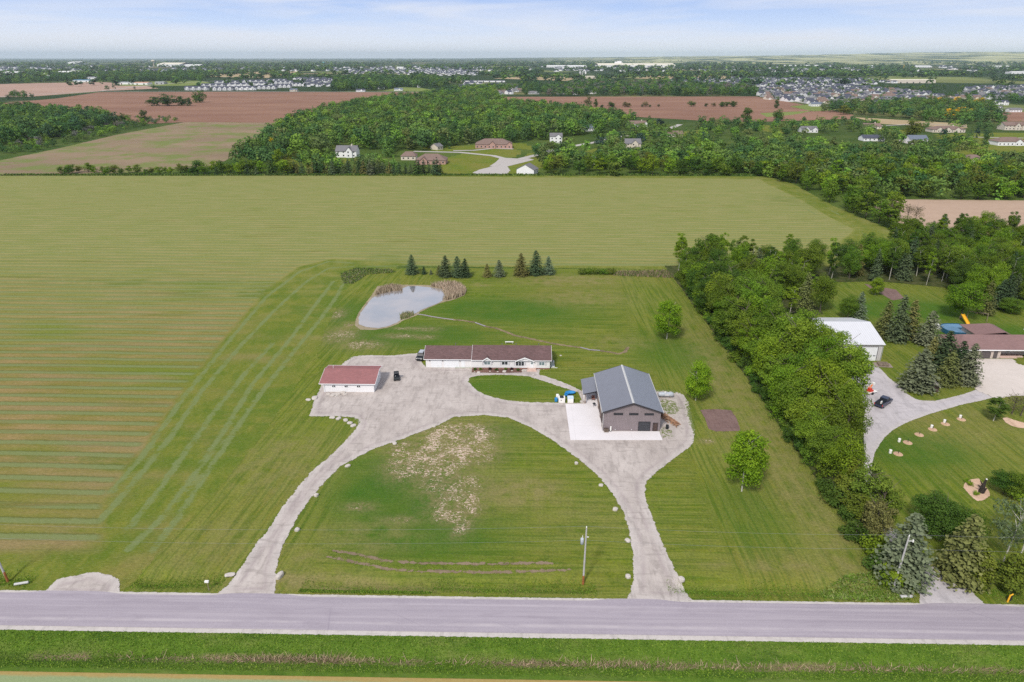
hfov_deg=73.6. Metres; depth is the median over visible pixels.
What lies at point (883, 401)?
pickup truck
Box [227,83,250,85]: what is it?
terraced houses
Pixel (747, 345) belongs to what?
broadleaf tree
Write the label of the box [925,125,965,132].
house
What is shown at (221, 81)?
terraced houses
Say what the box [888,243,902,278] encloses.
aspen tree
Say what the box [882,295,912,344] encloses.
spruce tree
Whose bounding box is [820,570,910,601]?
rank weeds
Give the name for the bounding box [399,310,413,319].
cattail reeds
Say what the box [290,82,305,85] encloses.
terraced houses
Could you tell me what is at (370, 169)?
spruce tree
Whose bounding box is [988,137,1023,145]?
house
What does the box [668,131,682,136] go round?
house
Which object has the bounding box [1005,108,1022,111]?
house
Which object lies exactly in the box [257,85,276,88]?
terraced houses
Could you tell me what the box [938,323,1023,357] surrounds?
brick house
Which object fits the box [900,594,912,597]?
culvert pipe
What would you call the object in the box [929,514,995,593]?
spruce tree
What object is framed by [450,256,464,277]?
spruce tree
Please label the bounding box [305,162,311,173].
spruce tree
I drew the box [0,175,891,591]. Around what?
hay field
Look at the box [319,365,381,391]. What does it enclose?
garage
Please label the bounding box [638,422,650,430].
roll up door
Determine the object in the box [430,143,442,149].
house
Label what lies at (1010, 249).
broadleaf tree
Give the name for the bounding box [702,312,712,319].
shrub
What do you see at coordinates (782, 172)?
broadleaf tree
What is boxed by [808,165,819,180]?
broadleaf tree
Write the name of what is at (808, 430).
broadleaf tree
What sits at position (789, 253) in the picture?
broadleaf tree
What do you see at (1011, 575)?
cedar tree
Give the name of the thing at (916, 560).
spruce tree
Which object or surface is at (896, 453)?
planting ring
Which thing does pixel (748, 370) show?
shrub
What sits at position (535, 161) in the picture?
residential lawn
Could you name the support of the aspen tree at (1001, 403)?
on the lawn at (447, 490)
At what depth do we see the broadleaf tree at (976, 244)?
262.27 m
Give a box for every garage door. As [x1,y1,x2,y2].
[431,360,441,366]
[444,360,458,367]
[980,351,990,357]
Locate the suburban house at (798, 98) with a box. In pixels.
[795,96,805,101]
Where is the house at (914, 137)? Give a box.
[905,135,927,141]
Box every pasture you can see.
[118,81,207,85]
[205,71,294,77]
[384,87,435,91]
[495,77,571,80]
[637,76,725,79]
[760,111,808,116]
[790,104,835,110]
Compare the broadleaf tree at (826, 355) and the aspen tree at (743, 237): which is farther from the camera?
the aspen tree at (743, 237)
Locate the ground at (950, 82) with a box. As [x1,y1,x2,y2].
[0,52,1023,268]
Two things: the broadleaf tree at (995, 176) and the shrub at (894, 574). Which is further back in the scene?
the broadleaf tree at (995, 176)
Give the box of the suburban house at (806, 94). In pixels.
[804,92,812,96]
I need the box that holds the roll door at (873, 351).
[862,347,878,360]
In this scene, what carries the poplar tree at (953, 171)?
on the ground at (950, 82)
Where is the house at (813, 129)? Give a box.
[798,126,818,132]
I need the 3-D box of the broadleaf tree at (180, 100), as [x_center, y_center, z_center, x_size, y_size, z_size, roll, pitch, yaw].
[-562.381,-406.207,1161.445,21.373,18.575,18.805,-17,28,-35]
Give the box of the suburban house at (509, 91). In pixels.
[504,90,513,93]
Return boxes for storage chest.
[558,396,564,402]
[567,396,573,402]
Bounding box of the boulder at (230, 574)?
[225,572,234,576]
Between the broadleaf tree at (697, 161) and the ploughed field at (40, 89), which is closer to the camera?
the broadleaf tree at (697, 161)
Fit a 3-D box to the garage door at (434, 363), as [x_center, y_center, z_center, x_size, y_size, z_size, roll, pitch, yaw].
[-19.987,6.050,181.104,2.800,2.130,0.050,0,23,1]
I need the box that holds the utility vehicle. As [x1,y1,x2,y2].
[394,371,399,380]
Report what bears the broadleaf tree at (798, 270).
on the forest floor at (920, 278)
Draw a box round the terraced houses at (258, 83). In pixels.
[251,82,272,85]
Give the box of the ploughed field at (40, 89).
[0,82,157,96]
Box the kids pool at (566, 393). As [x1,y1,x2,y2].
[564,391,575,395]
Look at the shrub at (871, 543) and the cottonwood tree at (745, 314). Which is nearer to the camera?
the shrub at (871, 543)
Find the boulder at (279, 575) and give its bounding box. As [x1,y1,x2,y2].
[275,571,283,579]
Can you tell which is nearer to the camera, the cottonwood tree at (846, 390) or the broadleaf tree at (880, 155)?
the cottonwood tree at (846, 390)
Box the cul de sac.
[473,158,533,173]
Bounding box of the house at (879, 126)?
[862,122,881,128]
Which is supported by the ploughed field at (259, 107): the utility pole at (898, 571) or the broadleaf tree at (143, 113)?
the broadleaf tree at (143, 113)
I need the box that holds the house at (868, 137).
[858,135,884,140]
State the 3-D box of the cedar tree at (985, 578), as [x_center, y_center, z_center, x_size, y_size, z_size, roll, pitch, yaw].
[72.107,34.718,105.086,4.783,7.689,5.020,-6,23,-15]
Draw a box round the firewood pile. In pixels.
[661,412,680,427]
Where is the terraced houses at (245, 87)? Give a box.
[234,86,256,89]
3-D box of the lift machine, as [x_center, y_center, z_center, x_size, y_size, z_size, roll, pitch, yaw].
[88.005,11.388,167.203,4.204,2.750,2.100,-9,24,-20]
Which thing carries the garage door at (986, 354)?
in the brick house at (992, 340)
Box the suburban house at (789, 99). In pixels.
[784,98,794,101]
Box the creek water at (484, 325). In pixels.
[419,314,599,350]
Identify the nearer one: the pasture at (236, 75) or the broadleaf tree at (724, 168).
the broadleaf tree at (724, 168)
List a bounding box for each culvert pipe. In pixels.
[14,581,28,585]
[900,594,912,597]
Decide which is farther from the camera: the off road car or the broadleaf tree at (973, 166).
the broadleaf tree at (973, 166)
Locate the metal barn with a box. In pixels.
[581,365,663,430]
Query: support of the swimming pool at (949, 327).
on the lawn at (447, 490)
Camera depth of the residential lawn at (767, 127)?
777.55 m
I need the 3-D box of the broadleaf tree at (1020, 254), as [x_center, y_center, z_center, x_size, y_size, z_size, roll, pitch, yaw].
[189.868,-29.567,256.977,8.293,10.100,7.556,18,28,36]
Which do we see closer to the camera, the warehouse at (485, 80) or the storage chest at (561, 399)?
the storage chest at (561, 399)
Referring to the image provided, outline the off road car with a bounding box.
[415,349,424,360]
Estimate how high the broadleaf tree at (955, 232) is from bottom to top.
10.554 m
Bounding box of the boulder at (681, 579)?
[678,576,684,582]
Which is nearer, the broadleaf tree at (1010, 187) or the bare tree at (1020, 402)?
the bare tree at (1020, 402)
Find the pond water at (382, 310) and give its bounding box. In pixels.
[358,286,444,327]
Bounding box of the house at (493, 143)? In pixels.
[475,138,512,148]
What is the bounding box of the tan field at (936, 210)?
[875,199,1023,227]
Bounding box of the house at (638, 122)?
[630,120,647,126]
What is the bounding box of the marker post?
[1007,594,1013,601]
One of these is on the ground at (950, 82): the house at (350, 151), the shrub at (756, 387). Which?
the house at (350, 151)
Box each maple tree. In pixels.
[652,298,682,338]
[684,360,713,400]
[722,429,770,491]
[869,277,885,292]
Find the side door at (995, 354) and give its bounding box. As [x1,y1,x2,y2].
[993,351,998,357]
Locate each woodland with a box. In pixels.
[0,60,1023,86]
[0,69,1023,199]
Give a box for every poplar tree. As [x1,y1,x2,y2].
[272,148,283,166]
[548,156,561,171]
[555,151,566,171]
[592,158,606,173]
[684,150,695,167]
[698,161,712,172]
[791,158,803,178]
[805,157,824,165]
[826,171,846,186]
[830,159,843,173]
[871,164,885,176]
[945,175,959,188]
[948,168,958,180]
[997,170,1017,181]
[1007,165,1019,169]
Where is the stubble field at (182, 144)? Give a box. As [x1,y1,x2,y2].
[0,122,271,175]
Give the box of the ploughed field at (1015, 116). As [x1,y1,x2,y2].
[1001,112,1023,120]
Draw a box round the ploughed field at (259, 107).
[3,92,416,123]
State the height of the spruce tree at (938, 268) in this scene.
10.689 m
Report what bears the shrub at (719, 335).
on the forest floor at (672, 269)
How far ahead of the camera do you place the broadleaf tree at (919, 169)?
424.41 m
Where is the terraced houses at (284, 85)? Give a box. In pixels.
[274,84,291,87]
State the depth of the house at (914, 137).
661.59 m
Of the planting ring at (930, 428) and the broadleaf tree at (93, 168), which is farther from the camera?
the broadleaf tree at (93, 168)
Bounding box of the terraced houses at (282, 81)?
[274,80,293,83]
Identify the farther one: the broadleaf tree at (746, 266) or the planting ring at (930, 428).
the broadleaf tree at (746, 266)
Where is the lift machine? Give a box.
[863,382,877,394]
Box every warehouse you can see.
[134,82,151,84]
[156,63,190,66]
[185,64,202,66]
[464,80,504,81]
[546,65,586,67]
[595,63,674,67]
[887,79,935,82]
[915,65,931,67]
[1005,71,1023,73]
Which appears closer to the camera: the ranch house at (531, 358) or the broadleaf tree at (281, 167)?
the ranch house at (531, 358)
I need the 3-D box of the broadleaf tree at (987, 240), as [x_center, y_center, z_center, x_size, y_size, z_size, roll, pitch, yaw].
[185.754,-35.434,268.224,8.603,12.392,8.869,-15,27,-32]
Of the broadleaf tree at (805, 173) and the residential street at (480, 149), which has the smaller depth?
the broadleaf tree at (805, 173)
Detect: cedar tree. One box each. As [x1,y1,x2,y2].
[833,457,864,492]
[834,475,855,504]
[845,493,872,519]
[965,547,1001,589]
[995,550,1023,592]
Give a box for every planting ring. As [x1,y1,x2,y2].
[889,449,902,455]
[898,438,912,444]
[914,432,923,436]
[928,424,936,430]
[941,419,949,425]
[957,415,965,420]
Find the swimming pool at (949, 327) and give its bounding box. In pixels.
[935,323,965,333]
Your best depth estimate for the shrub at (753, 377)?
171.59 m
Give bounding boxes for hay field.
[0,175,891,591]
[0,671,639,681]
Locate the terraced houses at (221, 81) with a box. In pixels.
[214,80,239,82]
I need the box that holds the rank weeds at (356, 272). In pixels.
[339,267,395,283]
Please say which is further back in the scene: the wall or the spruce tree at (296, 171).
the spruce tree at (296, 171)
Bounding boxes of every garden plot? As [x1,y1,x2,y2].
[700,409,740,430]
[865,284,903,299]
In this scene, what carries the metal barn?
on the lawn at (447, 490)
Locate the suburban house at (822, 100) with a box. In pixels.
[818,99,828,103]
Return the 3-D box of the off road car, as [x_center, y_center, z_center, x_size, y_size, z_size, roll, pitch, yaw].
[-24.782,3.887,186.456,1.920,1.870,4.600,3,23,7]
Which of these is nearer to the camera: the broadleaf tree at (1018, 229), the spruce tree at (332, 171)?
the broadleaf tree at (1018, 229)
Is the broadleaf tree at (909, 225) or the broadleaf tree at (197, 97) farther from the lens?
the broadleaf tree at (197, 97)
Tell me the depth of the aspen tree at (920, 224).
287.01 m
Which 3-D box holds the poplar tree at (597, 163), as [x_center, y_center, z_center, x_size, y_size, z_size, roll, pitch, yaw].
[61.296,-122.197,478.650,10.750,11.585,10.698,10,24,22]
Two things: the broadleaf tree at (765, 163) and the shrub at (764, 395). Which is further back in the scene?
the broadleaf tree at (765, 163)
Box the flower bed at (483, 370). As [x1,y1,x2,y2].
[472,368,521,372]
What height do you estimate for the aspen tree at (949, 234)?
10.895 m
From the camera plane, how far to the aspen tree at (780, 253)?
236.64 m
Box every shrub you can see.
[577,268,585,273]
[585,268,593,273]
[592,268,600,273]
[599,269,608,273]
[607,268,615,273]
[674,270,684,279]
[697,305,713,313]
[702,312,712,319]
[706,316,713,324]
[713,333,728,340]
[718,336,731,348]
[726,342,738,352]
[727,349,742,362]
[736,354,752,368]
[743,365,755,375]
[747,372,761,384]
[751,382,764,393]
[759,386,774,401]
[765,399,780,410]
[767,403,789,421]
[778,419,794,430]
[778,425,800,442]
[793,436,809,450]
[799,446,817,465]
[810,461,830,478]
[814,477,835,492]
[818,483,846,508]
[837,505,860,522]
[838,517,872,543]
[859,532,891,556]
[861,550,892,579]
[877,560,905,587]
[903,573,923,590]
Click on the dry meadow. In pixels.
(892, 121)
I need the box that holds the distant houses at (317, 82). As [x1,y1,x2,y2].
[0,65,1023,89]
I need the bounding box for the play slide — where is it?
[958,314,969,323]
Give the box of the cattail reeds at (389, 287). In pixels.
[375,283,402,294]
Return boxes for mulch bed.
[963,478,989,500]
[1003,417,1023,427]
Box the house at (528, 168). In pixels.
[517,163,538,173]
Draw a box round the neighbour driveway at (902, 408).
[851,367,991,603]
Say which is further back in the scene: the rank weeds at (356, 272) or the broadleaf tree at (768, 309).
the rank weeds at (356, 272)
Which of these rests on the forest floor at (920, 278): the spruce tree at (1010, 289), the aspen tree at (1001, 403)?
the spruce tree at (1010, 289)
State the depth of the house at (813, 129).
747.37 m
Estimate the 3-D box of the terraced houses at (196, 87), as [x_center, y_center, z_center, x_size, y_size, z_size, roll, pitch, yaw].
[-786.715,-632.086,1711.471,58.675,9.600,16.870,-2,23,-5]
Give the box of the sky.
[0,0,1023,57]
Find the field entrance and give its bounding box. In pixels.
[46,572,119,591]
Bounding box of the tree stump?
[978,478,987,493]
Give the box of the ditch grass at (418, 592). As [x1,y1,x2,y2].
[0,570,1023,601]
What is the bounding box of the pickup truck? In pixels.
[874,395,892,407]
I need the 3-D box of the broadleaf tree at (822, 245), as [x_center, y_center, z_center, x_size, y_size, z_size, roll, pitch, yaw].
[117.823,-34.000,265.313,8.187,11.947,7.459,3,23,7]
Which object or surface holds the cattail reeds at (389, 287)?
on the pond bank
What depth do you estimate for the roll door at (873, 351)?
184.61 m
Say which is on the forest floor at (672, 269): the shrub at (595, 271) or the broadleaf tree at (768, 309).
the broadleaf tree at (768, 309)
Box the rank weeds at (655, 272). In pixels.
[613,269,672,277]
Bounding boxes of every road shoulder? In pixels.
[0,590,1023,606]
[0,625,1023,644]
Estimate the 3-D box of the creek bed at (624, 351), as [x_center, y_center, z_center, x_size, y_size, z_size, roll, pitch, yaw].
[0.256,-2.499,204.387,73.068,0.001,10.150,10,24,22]
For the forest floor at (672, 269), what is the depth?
155.14 m
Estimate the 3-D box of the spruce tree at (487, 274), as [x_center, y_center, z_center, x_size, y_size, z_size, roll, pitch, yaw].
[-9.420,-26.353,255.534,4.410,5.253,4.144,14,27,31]
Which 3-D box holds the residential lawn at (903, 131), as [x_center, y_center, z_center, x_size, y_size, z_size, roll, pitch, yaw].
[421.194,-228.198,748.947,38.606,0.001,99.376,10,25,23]
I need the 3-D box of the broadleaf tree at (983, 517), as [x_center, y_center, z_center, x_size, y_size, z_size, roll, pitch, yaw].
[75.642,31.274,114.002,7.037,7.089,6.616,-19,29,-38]
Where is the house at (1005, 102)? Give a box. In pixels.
[993,100,1008,104]
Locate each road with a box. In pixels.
[0,590,1023,640]
[1,91,280,96]
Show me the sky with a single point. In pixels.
(28, 28)
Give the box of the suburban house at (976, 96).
[971,95,981,98]
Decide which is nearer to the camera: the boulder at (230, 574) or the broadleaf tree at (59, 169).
the boulder at (230, 574)
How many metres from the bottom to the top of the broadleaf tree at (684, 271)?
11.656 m
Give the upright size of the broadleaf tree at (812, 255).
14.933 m
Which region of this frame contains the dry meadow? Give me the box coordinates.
[856,117,966,127]
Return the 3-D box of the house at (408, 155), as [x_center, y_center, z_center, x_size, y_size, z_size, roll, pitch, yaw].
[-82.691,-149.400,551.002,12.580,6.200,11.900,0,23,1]
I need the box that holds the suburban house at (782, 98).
[779,96,790,100]
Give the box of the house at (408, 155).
[401,151,417,159]
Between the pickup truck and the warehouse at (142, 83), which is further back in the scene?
the warehouse at (142, 83)
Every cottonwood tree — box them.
[694,233,724,254]
[708,254,740,272]
[710,296,753,336]
[713,295,736,320]
[724,297,760,347]
[730,317,759,353]
[736,318,768,361]
[740,275,767,311]
[740,294,776,323]
[757,303,794,355]
[757,353,791,390]
[775,317,819,364]
[796,308,823,327]
[816,371,864,424]
[818,324,844,341]
[826,340,876,405]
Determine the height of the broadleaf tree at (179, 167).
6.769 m
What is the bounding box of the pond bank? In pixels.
[355,285,466,329]
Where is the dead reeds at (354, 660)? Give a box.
[85,649,1023,674]
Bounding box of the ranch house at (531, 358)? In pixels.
[423,343,551,371]
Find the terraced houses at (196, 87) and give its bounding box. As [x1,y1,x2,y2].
[184,86,209,89]
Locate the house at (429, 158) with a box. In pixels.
[415,154,447,164]
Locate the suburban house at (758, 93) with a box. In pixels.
[756,91,765,95]
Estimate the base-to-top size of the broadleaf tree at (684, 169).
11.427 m
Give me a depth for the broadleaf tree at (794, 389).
150.04 m
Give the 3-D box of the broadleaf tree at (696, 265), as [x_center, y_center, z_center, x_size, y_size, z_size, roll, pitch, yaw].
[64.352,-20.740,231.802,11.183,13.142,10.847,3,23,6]
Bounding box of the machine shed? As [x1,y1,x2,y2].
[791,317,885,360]
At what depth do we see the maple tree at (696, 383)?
160.64 m
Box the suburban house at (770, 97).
[763,95,773,99]
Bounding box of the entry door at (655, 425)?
[652,423,657,430]
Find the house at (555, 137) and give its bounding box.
[549,133,562,142]
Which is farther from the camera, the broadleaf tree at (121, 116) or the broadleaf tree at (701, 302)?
the broadleaf tree at (121, 116)
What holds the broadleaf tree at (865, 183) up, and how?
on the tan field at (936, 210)
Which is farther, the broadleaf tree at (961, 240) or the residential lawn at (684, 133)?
the residential lawn at (684, 133)
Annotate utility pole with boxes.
[0,563,8,581]
[580,526,587,584]
[892,535,913,589]
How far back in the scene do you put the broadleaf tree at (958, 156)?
470.46 m
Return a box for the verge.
[0,629,1023,681]
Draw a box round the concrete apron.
[566,390,661,439]
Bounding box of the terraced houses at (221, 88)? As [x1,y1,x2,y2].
[212,86,233,90]
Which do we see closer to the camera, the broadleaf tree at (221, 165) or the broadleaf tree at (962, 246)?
the broadleaf tree at (962, 246)
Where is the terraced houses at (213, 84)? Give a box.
[201,83,226,86]
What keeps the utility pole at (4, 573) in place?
on the hay field at (160, 339)
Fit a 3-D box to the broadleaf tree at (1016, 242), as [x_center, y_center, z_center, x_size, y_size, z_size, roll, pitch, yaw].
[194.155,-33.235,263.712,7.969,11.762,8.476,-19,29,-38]
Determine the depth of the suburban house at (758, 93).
1465.60 m
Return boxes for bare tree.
[902,203,915,217]
[912,202,925,217]
[1003,393,1023,413]
[1006,394,1023,415]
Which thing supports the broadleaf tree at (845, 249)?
on the forest floor at (920, 278)
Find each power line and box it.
[591,540,832,548]
[592,526,838,534]
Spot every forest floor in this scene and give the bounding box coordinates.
[665,266,895,556]
[776,240,1023,316]
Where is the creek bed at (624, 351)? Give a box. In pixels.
[417,314,628,353]
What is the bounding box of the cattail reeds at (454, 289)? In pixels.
[431,279,466,299]
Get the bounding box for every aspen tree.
[673,236,687,269]
[674,233,687,257]
[681,247,692,275]
[686,261,695,280]
[692,265,709,287]
[697,249,710,259]
[719,232,729,250]
[728,239,740,260]
[735,235,749,255]
[741,251,752,265]
[743,239,758,257]
[764,247,777,260]
[769,261,784,285]
[773,251,785,266]
[783,234,795,250]
[783,286,801,310]
[788,251,800,268]
[796,258,811,282]
[803,274,819,298]
[827,238,837,272]
[827,242,843,277]
[887,219,899,238]
[887,223,901,238]
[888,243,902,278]
[898,232,906,243]
[907,228,920,250]
[912,247,930,275]
[914,217,924,233]
[916,226,930,246]
[924,248,937,284]
[936,217,948,229]
[938,214,950,224]
[939,246,955,279]
[942,246,957,277]
[945,228,956,239]
[953,213,965,229]
[956,252,971,272]
[959,220,975,245]
[977,229,993,241]
[985,396,1010,420]
[987,221,1000,236]
[1005,254,1021,283]
[1007,215,1017,233]
[1008,211,1020,229]
[1011,231,1023,246]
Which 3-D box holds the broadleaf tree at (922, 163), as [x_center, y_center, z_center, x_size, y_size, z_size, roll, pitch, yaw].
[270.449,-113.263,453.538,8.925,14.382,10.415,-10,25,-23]
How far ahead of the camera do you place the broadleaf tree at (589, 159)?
487.49 m
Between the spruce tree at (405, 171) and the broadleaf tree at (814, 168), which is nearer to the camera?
the broadleaf tree at (814, 168)
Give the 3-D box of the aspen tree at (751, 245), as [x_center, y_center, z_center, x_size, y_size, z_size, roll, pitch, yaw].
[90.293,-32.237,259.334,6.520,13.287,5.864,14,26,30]
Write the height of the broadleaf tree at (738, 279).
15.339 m
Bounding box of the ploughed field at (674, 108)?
[505,96,852,121]
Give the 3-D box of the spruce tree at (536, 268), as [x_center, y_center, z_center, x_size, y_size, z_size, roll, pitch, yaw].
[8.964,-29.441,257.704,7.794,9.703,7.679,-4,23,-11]
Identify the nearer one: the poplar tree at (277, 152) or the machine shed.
the machine shed
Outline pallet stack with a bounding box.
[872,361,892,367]
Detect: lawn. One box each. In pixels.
[123,268,1023,604]
[274,152,349,168]
[423,143,531,150]
[439,148,543,175]
[518,153,555,163]
[585,144,609,152]
[683,129,700,137]
[762,124,785,132]
[878,128,908,136]
[933,133,1023,156]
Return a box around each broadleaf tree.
[56,166,62,172]
[62,166,72,173]
[64,164,76,172]
[75,166,82,171]
[82,162,92,171]
[89,166,97,171]
[102,166,111,173]
[110,165,118,172]
[118,113,125,120]
[124,166,131,172]
[131,164,141,172]
[138,109,147,120]
[144,96,159,105]
[154,93,176,105]
[154,166,162,173]
[174,96,184,105]
[174,163,184,172]
[184,97,191,105]
[187,166,196,172]
[191,90,206,102]
[192,160,202,173]
[198,163,209,173]
[207,161,219,171]
[212,160,224,172]
[224,164,232,172]
[233,163,245,173]
[238,159,253,169]
[250,160,257,172]
[253,160,267,172]
[276,158,292,172]
[284,161,297,171]
[541,159,552,170]
[545,153,554,165]
[572,159,587,171]
[581,153,594,168]
[584,96,591,105]
[594,151,606,166]
[603,151,615,172]
[606,162,623,175]
[623,152,636,169]
[627,151,640,169]
[635,157,647,171]
[640,152,654,169]
[646,153,659,175]
[658,154,670,169]
[662,157,677,173]
[675,159,689,173]
[677,254,702,280]
[680,246,700,270]
[682,260,711,274]
[685,261,714,290]
[687,261,708,287]
[690,156,703,172]
[690,268,719,294]
[691,280,707,299]
[692,277,719,311]
[700,240,721,260]
[703,248,731,264]
[703,271,732,309]
[704,160,716,171]
[705,276,737,313]
[708,260,738,280]
[710,157,726,171]
[717,162,731,173]
[727,153,743,171]
[728,242,750,266]
[728,268,765,300]
[732,274,749,299]
[737,254,762,275]
[741,107,753,119]
[742,333,779,369]
[743,160,754,171]
[751,162,763,175]
[751,332,794,385]
[752,296,782,332]
[753,256,779,278]
[754,272,786,307]
[755,244,778,260]
[757,161,767,173]
[760,277,782,307]
[762,312,811,355]
[763,363,808,406]
[764,160,777,171]
[771,249,799,266]
[771,373,816,417]
[772,109,784,119]
[772,261,796,293]
[773,162,784,177]
[774,154,788,167]
[775,163,790,181]
[780,264,811,293]
[782,238,802,256]
[783,337,827,389]
[783,393,831,439]
[786,160,805,183]
[792,408,835,451]
[794,242,825,273]
[795,355,847,411]
[799,169,813,181]
[801,169,818,190]
[804,151,814,163]
[804,322,837,352]
[805,425,848,469]
[808,158,820,174]
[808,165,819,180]
[809,273,838,311]
[810,238,828,262]
[814,334,844,377]
[816,168,830,186]
[819,427,869,479]
[820,174,838,197]
[820,330,869,377]
[821,179,841,202]
[822,151,833,163]
[826,395,873,440]
[836,105,850,113]
[836,174,848,192]
[837,239,862,266]
[837,294,859,317]
[839,244,863,278]
[840,184,865,207]
[843,196,861,212]
[844,154,856,165]
[849,175,862,189]
[853,185,865,195]
[853,191,881,218]
[855,167,867,175]
[857,179,872,191]
[859,152,872,167]
[859,232,875,252]
[860,175,877,188]
[861,244,882,269]
[862,185,884,210]
[864,238,894,252]
[867,241,896,271]
[868,199,891,223]
[869,156,886,171]
[871,153,883,165]
[880,204,905,227]
[882,162,896,180]
[883,171,900,188]
[884,191,905,207]
[886,237,911,271]
[887,192,906,212]
[890,168,908,187]
[890,232,919,245]
[893,167,913,180]
[893,177,914,193]
[896,215,919,238]
[900,157,915,166]
[900,162,914,175]
[902,120,926,134]
[904,154,917,162]
[910,490,955,528]
[911,167,927,183]
[915,159,929,168]
[915,179,934,197]
[915,243,942,269]
[921,221,947,241]
[922,492,975,540]
[926,167,945,175]
[927,233,946,244]
[928,238,944,255]
[932,171,947,189]
[939,240,960,250]
[940,233,975,246]
[942,282,992,318]
[943,226,964,236]
[945,244,976,283]
[946,162,958,179]
[948,154,965,163]
[948,258,989,294]
[949,244,972,262]
[949,506,992,546]
[952,216,982,238]
[954,155,973,167]
[954,180,973,198]
[956,163,971,173]
[956,170,976,187]
[964,263,990,297]
[968,182,993,198]
[969,169,992,186]
[970,242,992,252]
[971,253,1000,278]
[972,163,991,179]
[972,164,987,173]
[972,227,995,242]
[972,243,997,258]
[973,160,990,169]
[973,241,1001,255]
[977,235,997,247]
[978,211,996,227]
[981,159,996,171]
[982,214,1010,228]
[983,251,1018,283]
[984,261,1011,287]
[985,174,1005,194]
[985,178,1002,196]
[985,273,1007,301]
[988,469,1023,493]
[991,227,1014,242]
[992,164,1009,178]
[993,221,1014,233]
[993,236,1008,242]
[998,181,1020,198]
[998,241,1019,259]
[998,297,1023,313]
[999,470,1023,498]
[1000,159,1018,167]
[1008,260,1023,286]
[1009,240,1023,251]
[1010,169,1023,194]
[1010,231,1023,245]
[1014,225,1023,242]
[1016,172,1023,197]
[1016,248,1023,259]
[1016,254,1023,278]
[1019,282,1023,297]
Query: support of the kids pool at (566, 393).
on the gravel driveway at (419, 396)
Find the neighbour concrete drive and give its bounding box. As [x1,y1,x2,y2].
[975,359,1023,397]
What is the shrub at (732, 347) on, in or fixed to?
on the forest floor at (672, 269)
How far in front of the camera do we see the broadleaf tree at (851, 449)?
127.30 m
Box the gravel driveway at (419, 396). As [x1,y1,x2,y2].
[216,353,694,600]
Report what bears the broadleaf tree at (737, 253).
on the forest floor at (920, 278)
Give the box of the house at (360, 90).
[356,89,365,91]
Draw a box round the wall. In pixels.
[375,372,379,389]
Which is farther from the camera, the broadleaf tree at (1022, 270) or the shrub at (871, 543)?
the broadleaf tree at (1022, 270)
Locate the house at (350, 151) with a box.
[335,144,359,157]
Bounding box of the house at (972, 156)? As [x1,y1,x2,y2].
[964,154,979,159]
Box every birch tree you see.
[989,497,1023,560]
[1009,492,1023,552]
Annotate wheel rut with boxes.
[326,556,571,573]
[332,550,553,565]
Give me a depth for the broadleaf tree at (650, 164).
470.98 m
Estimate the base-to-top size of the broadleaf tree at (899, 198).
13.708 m
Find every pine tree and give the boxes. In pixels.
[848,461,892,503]
[862,494,898,537]
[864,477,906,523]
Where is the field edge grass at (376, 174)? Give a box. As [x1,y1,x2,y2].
[0,173,774,175]
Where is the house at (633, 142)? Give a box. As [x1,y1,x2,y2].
[624,138,641,147]
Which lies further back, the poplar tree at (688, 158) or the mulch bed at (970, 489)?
the poplar tree at (688, 158)
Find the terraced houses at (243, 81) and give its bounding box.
[242,80,264,82]
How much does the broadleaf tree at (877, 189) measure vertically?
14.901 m
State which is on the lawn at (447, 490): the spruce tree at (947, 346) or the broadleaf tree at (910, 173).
the spruce tree at (947, 346)
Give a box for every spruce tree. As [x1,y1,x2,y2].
[243,162,251,175]
[266,159,275,175]
[293,162,299,173]
[299,164,306,173]
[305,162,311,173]
[329,162,337,175]
[335,163,341,173]
[345,161,351,172]
[355,159,362,172]
[359,160,366,174]
[366,159,375,174]
[372,159,377,173]
[381,162,386,173]
[386,162,392,173]
[396,162,402,174]
[403,163,408,173]
[405,255,418,274]
[412,160,419,174]
[420,159,427,173]
[430,159,437,173]
[431,157,441,174]
[436,255,451,277]
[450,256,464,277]
[459,258,471,277]
[482,264,491,277]
[492,260,505,277]
[512,253,529,277]
[527,250,545,275]
[542,256,555,274]
[754,248,763,261]
[794,272,815,311]
[847,244,865,275]
[847,291,868,320]
[866,248,883,280]
[869,512,939,596]
[874,300,894,339]
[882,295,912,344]
[892,229,899,238]
[893,252,906,274]
[894,254,914,280]
[896,348,943,395]
[903,300,923,340]
[905,236,919,267]
[911,311,944,347]
[923,224,935,246]
[924,337,939,365]
[927,331,959,373]
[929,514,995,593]
[930,381,940,391]
[932,240,940,267]
[932,244,947,272]
[935,350,962,389]
[940,216,948,229]
[955,341,968,378]
[955,343,984,387]
[973,280,997,316]
[990,279,1008,309]
[994,274,1018,309]
[1011,273,1023,302]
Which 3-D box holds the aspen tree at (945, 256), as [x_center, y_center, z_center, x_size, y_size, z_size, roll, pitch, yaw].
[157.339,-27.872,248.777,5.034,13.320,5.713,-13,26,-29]
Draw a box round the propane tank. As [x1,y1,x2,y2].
[658,391,673,397]
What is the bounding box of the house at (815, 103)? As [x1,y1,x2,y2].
[808,102,821,105]
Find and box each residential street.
[413,151,505,165]
[453,148,508,150]
[503,124,682,158]
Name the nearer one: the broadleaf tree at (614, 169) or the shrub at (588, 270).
the shrub at (588, 270)
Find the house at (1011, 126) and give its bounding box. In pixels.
[997,122,1023,129]

